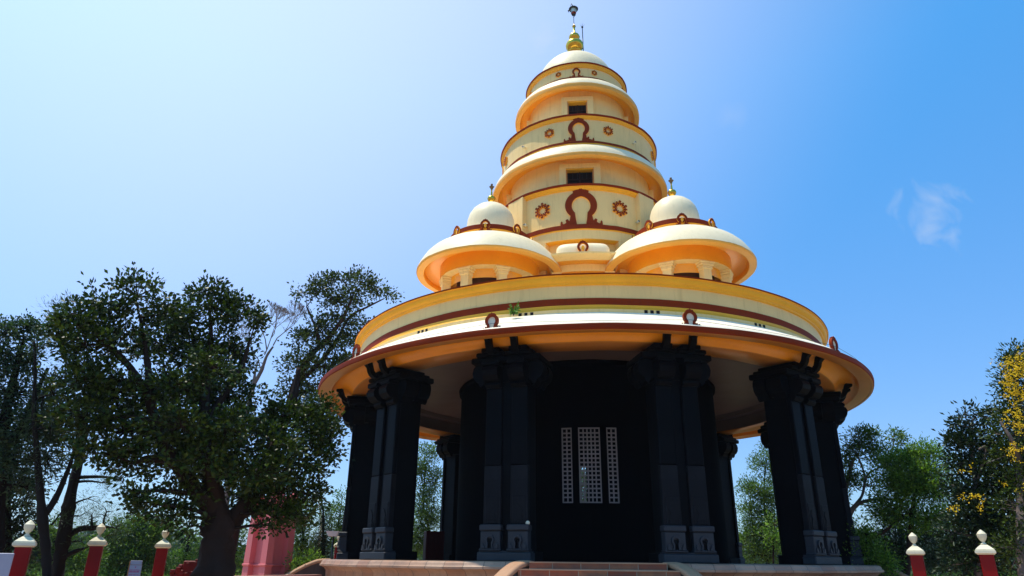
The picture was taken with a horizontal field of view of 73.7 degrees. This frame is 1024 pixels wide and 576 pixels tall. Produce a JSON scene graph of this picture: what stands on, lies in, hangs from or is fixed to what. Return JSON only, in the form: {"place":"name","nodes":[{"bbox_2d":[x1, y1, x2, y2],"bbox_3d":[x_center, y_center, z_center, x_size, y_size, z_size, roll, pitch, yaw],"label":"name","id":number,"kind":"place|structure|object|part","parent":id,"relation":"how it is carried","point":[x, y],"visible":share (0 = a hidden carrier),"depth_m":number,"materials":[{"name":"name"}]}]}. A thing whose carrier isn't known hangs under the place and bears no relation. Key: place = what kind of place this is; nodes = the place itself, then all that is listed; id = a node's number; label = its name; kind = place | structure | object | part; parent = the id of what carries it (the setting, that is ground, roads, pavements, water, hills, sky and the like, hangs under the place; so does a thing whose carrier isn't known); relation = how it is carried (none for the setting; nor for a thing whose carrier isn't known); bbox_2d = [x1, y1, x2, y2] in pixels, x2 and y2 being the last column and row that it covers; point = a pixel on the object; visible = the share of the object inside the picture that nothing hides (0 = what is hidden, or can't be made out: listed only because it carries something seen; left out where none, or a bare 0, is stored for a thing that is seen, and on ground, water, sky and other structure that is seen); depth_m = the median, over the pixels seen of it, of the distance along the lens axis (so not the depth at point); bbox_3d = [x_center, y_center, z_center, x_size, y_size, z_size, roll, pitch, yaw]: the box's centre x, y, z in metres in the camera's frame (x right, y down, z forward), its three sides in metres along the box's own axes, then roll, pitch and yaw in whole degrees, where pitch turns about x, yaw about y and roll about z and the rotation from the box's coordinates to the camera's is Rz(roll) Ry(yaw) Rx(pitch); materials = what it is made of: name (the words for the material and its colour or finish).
{"place":"outdoors","nodes":[
{"label":"outdoors","id":0,"kind":"place"},
{"bbox_2d":[423,531,444,559],"bbox_3d":[-3.518,11.589,30.690,0.840,1.220,0.525,8,-23,-19],"label":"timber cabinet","id":1,"kind":"object","parent":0,"point":[433,545],"visible":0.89,"depth_m":30.47,"materials":[{"name":"brown wood"}]},
{"bbox_3d":[-3.629,11.474,30.405,0.380,1.120,0.025,8,-23,-19],"label":"door","id":2,"kind":"part","parent":1,"relation":"part of","materials":[{"name":"brown wood"}]},
{"bbox_3d":[-3.235,11.532,30.539,0.380,1.120,0.025,8,-23,-19],"label":"door","id":3,"kind":"part","parent":1,"relation":"part of","materials":[{"name":"brown wood"}]},
{"bbox_2d":[0,0,1023,546],"label":"sky","id":4,"kind":"structure","parent":0,"point":[868,155],"materials":[{"name":"blue"}]},
{"bbox_3d":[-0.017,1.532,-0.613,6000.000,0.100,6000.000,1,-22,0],"label":"ground","id":5,"kind":"structure","parent":0,"visible":0},
{"bbox_2d":[0,553,13,575],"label":"pale panel","id":6,"kind":"object","parent":5,"relation":"on","point":[6,559],"visible":1,"depth_m":12.53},
{"bbox_2d":[9,520,36,575],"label":"gate post","id":7,"kind":"object","parent":5,"relation":"on","point":[24,544],"visible":1,"depth_m":14.30,"materials":[{"name":"red paint"}]},
{"bbox_2d":[3,447,57,575],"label":"dark bush tree","id":8,"kind":"object","parent":5,"relation":"on","point":[13,527],"visible":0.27,"depth_m":18.26,"materials":[{"name":"green plant"}]},
{"bbox_2d":[0,308,83,552],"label":"bushy tree","id":9,"kind":"object","parent":5,"relation":"on","point":[14,389],"visible":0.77,"depth_m":16.95,"materials":[{"name":"green plant"}]},
{"bbox_2d":[2,289,92,575],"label":"feathery tree","id":10,"kind":"object","parent":5,"relation":"on","point":[43,511],"visible":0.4,"depth_m":16.21,"materials":[{"name":"green plant"}]},
{"bbox_2d":[13,513,112,575],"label":"green tree","id":11,"kind":"object","parent":5,"relation":"on","point":[77,558],"visible":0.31,"depth_m":30.09,"materials":[{"name":"green plant"}]},
{"bbox_2d":[51,407,135,575],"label":"feathery tree","id":12,"kind":"object","parent":5,"relation":"on","point":[66,532],"visible":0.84,"depth_m":18.24,"materials":[{"name":"green plant"}]},
{"bbox_2d":[81,505,188,575],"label":"green tree","id":13,"kind":"object","parent":5,"relation":"on","point":[134,548],"visible":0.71,"depth_m":33.09,"materials":[{"name":"green plant"}]},
{"bbox_2d":[127,560,142,575],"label":"notice board","id":14,"kind":"object","parent":5,"relation":"on","point":[134,568],"visible":1,"depth_m":16.79,"materials":[{"name":"grey"}]},
{"bbox_2d":[168,543,197,561],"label":"shrub","id":15,"kind":"object","parent":5,"relation":"on","point":[174,546],"visible":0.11,"depth_m":63.21,"materials":[{"name":"green plant"}]},
{"bbox_2d":[167,528,202,568],"bbox_3d":[-17.120,14.349,36.008,2.183,3.464,2.238,-12,-25,28],"label":"green tree","id":16,"kind":"object","parent":5,"relation":"on","point":[185,555],"visible":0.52,"depth_m":36.07,"materials":[{"name":"green plant"}]},
{"bbox_2d":[35,261,355,575],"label":"broadleaf tree","id":17,"kind":"object","parent":5,"relation":"on","point":[214,426],"visible":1,"depth_m":16.79,"materials":[{"name":"green plant"}]},
{"bbox_2d":[234,521,248,575],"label":"green tree","id":18,"kind":"object","parent":5,"relation":"on","point":[238,563],"visible":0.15,"depth_m":33.12,"materials":[{"name":"green plant"}]},
{"bbox_2d":[222,300,309,504],"bbox_3d":[-11.912,6.898,30.972,3.726,13.664,2.341,1,-22,0],"label":"bare tree","id":19,"kind":"object","parent":5,"relation":"on","point":[284,311],"visible":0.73,"depth_m":32.84,"materials":[{"name":"grey plant"}]},
{"bbox_2d":[248,574,321,575],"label":"boundary wall","id":20,"kind":"structure","parent":5,"relation":"on","point":[288,575],"depth_m":24.42,"materials":[{"name":"red paint"}]},
{"bbox_2d":[282,547,325,574],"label":"shrub","id":21,"kind":"object","parent":5,"relation":"on","point":[304,560],"visible":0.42,"depth_m":26.78,"materials":[{"name":"green plant"}]},
{"bbox_2d":[292,491,327,569],"bbox_3d":[-10.057,12.107,32.408,2.790,5.099,2.222,1,-22,0],"label":"green tree","id":22,"kind":"object","parent":5,"relation":"on","point":[303,540],"visible":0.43,"depth_m":32.36,"materials":[{"name":"green plant"}]},
{"bbox_2d":[232,263,404,553],"bbox_3d":[-8.885,6.129,31.922,6.884,15.862,2.926,9,-23,-20],"label":"broadleaf tree","id":23,"kind":"object","parent":5,"relation":"on","point":[331,300],"visible":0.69,"depth_m":33.27,"materials":[{"name":"green plant"}]},
{"bbox_2d":[310,503,336,559],"bbox_3d":[-8.278,11.501,29.750,1.362,4.285,1.522,1,-22,0],"label":"cypress","id":24,"kind":"object","parent":5,"relation":"on","point":[323,537],"visible":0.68,"depth_m":29.95,"materials":[{"name":"green plant"}]},
{"bbox_2d":[314,484,345,547],"bbox_3d":[-8.828,12.902,34.917,2.556,5.514,2.052,1,-22,0],"label":"green tree","id":25,"kind":"object","parent":5,"relation":"on","point":[338,524],"visible":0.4,"depth_m":35.17,"materials":[{"name":"green plant"}]},
{"bbox_2d":[412,440,442,559],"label":"green tree","id":26,"kind":"object","parent":5,"relation":"on","point":[430,519],"visible":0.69,"depth_m":40.80,"materials":[{"name":"green plant"}]},
{"bbox_2d":[12,519,1016,574],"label":"distant wood","id":27,"kind":"object","parent":5,"relation":"on","point":[179,542],"visible":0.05,"depth_m":79.20,"materials":[{"name":"green plant"}]},
{"bbox_2d":[26,554,1016,575],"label":"undergrowth","id":28,"kind":"object","parent":5,"relation":"on","point":[35,573],"visible":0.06,"depth_m":34.32,"materials":[{"name":"green plant"}]},
{"bbox_2d":[580,468,586,501],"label":"green tree","id":29,"kind":"object","parent":5,"relation":"on","point":[583,486],"visible":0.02,"depth_m":43.34,"materials":[{"name":"green plant"}]},
{"bbox_2d":[734,440,780,563],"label":"green tree","id":30,"kind":"object","parent":5,"relation":"on","point":[764,495],"visible":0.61,"depth_m":42.43,"materials":[{"name":"green plant"}]},
{"bbox_2d":[751,509,781,563],"bbox_3d":[13.511,13.695,35.007,1.885,4.577,1.886,1,-22,0],"label":"shrub","id":31,"kind":"object","parent":5,"relation":"on","point":[771,540],"visible":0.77,"depth_m":35.43,"materials":[{"name":"green plant"}]},
{"bbox_2d":[840,510,907,575],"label":"shrub","id":32,"kind":"object","parent":5,"relation":"on","point":[870,555],"visible":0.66,"depth_m":24.10,"materials":[{"name":"green plant"}]},
{"bbox_2d":[838,421,914,514],"bbox_3d":[14.413,9.080,27.287,4.029,7.427,1.814,-14,-26,32],"label":"spreading tree","id":33,"kind":"object","parent":5,"relation":"on","point":[859,443],"visible":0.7,"depth_m":27.84,"materials":[{"name":"green plant"}]},
{"bbox_2d":[860,432,964,575],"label":"fresh green tree","id":34,"kind":"object","parent":5,"relation":"on","point":[905,477],"visible":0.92,"depth_m":24.98,"materials":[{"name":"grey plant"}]},
{"bbox_2d":[867,515,970,575],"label":"green tree","id":35,"kind":"object","parent":5,"relation":"on","point":[897,540],"visible":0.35,"depth_m":26.78,"materials":[{"name":"green plant"}]},
{"bbox_2d":[924,397,1016,575],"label":"dark tree","id":36,"kind":"object","parent":5,"relation":"on","point":[978,520],"visible":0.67,"depth_m":18.02,"materials":[{"name":"green plant"}]},
{"bbox_2d":[947,337,1023,575],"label":"flowering tree","id":37,"kind":"object","parent":5,"relation":"on","point":[1013,362],"visible":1,"depth_m":16.91,"materials":[{"name":"yellow plant"}]},
{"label":"pavement","id":38,"kind":"structure","parent":0,"visible":0},
{"bbox_2d":[83,523,107,575],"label":"gate post","id":39,"kind":"object","parent":38,"relation":"on","point":[98,543],"visible":1,"depth_m":17.05,"materials":[{"name":"red paint"}]},
{"bbox_2d":[151,530,171,575],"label":"gate post","id":40,"kind":"object","parent":38,"relation":"on","point":[163,545],"visible":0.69,"depth_m":19.70,"materials":[{"name":"red paint"}]},
{"bbox_2d":[170,559,197,575],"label":"masonry heap","id":41,"kind":"object","parent":38,"relation":"on","point":[186,568],"visible":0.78,"depth_m":20.52,"materials":[{"name":"red brick"}]},
{"bbox_2d":[241,492,294,575],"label":"pink monument","id":42,"kind":"object","parent":38,"relation":"on","point":[269,554],"visible":0.45,"depth_m":26.74,"materials":[{"name":"paint"}]},
{"bbox_2d":[326,531,340,558],"bbox_3d":[-7.408,11.399,27.915,0.540,2.730,0.700,1,-22,0],"label":"shelter","id":43,"kind":"object","parent":38,"relation":"on","point":[333,534],"visible":0.65,"depth_m":28.11,"materials":[{"name":"metal"}]},
{"bbox_2d":[334,537,338,558],"bbox_3d":[-8.347,13.050,32.497,0.410,2.430,0.410,8,-23,-19],"label":"gate post","id":44,"kind":"object","parent":38,"relation":"on","point":[335,549],"visible":0.18,"depth_m":32.54,"materials":[{"name":"red paint"}]},
{"bbox_2d":[285,3,907,575],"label":"temple","id":45,"kind":"structure","parent":38,"relation":"on","point":[645,359],"depth_m":23.60,"materials":[{"name":"stone"}]},
{"bbox_2d":[507,195,510,203],"bbox_3d":[0.227,-3.651,33.885,0.829,1.230,1.840,-1,-22,5],"label":"window","id":46,"kind":"structure","parent":45,"relation":"in","point":[508,196],"depth_m":33.20,"materials":[{"name":"beige paint"}]},
{"bbox_2d":[508,301,520,315],"bbox_3d":[0.069,0.680,21.281,0.439,0.403,0.536,1,-22,0],"label":"rooftop weed","id":47,"kind":"object","parent":45,"relation":"on","point":[513,310],"visible":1,"depth_m":21.19,"materials":[{"name":"plant"}]},
{"bbox_2d":[561,96,593,114],"bbox_3d":[3.185,-8.575,33.261,1.540,1.210,0.827,-1,-22,5],"label":"window","id":48,"kind":"structure","parent":45,"relation":"in","point":[580,104],"depth_m":33.06,"materials":[{"name":"beige paint"}]},
{"bbox_2d":[559,162,600,184],"bbox_3d":[3.056,-4.874,30.751,1.840,1.230,0.829,-1,-22,5],"label":"window","id":49,"kind":"structure","parent":45,"relation":"in","point":[572,173],"depth_m":30.57,"materials":[{"name":"beige paint"}]},
{"bbox_2d":[648,190,653,197],"bbox_3d":[6.421,-3.790,33.364,0.829,1.230,1.840,-1,-22,5],"label":"window","id":50,"kind":"structure","parent":45,"relation":"in","point":[650,192],"depth_m":32.64,"materials":[{"name":"beige paint"}]},
{"bbox_2d":[906,533,926,575],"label":"gate post","id":51,"kind":"object","parent":38,"relation":"on","point":[915,552],"visible":1,"depth_m":17.30,"materials":[{"name":"red paint"}]},
{"bbox_2d":[975,530,998,575],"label":"gate post","id":52,"kind":"object","parent":38,"relation":"on","point":[986,553],"visible":1,"depth_m":15.65,"materials":[{"name":"red paint"}]}
]}

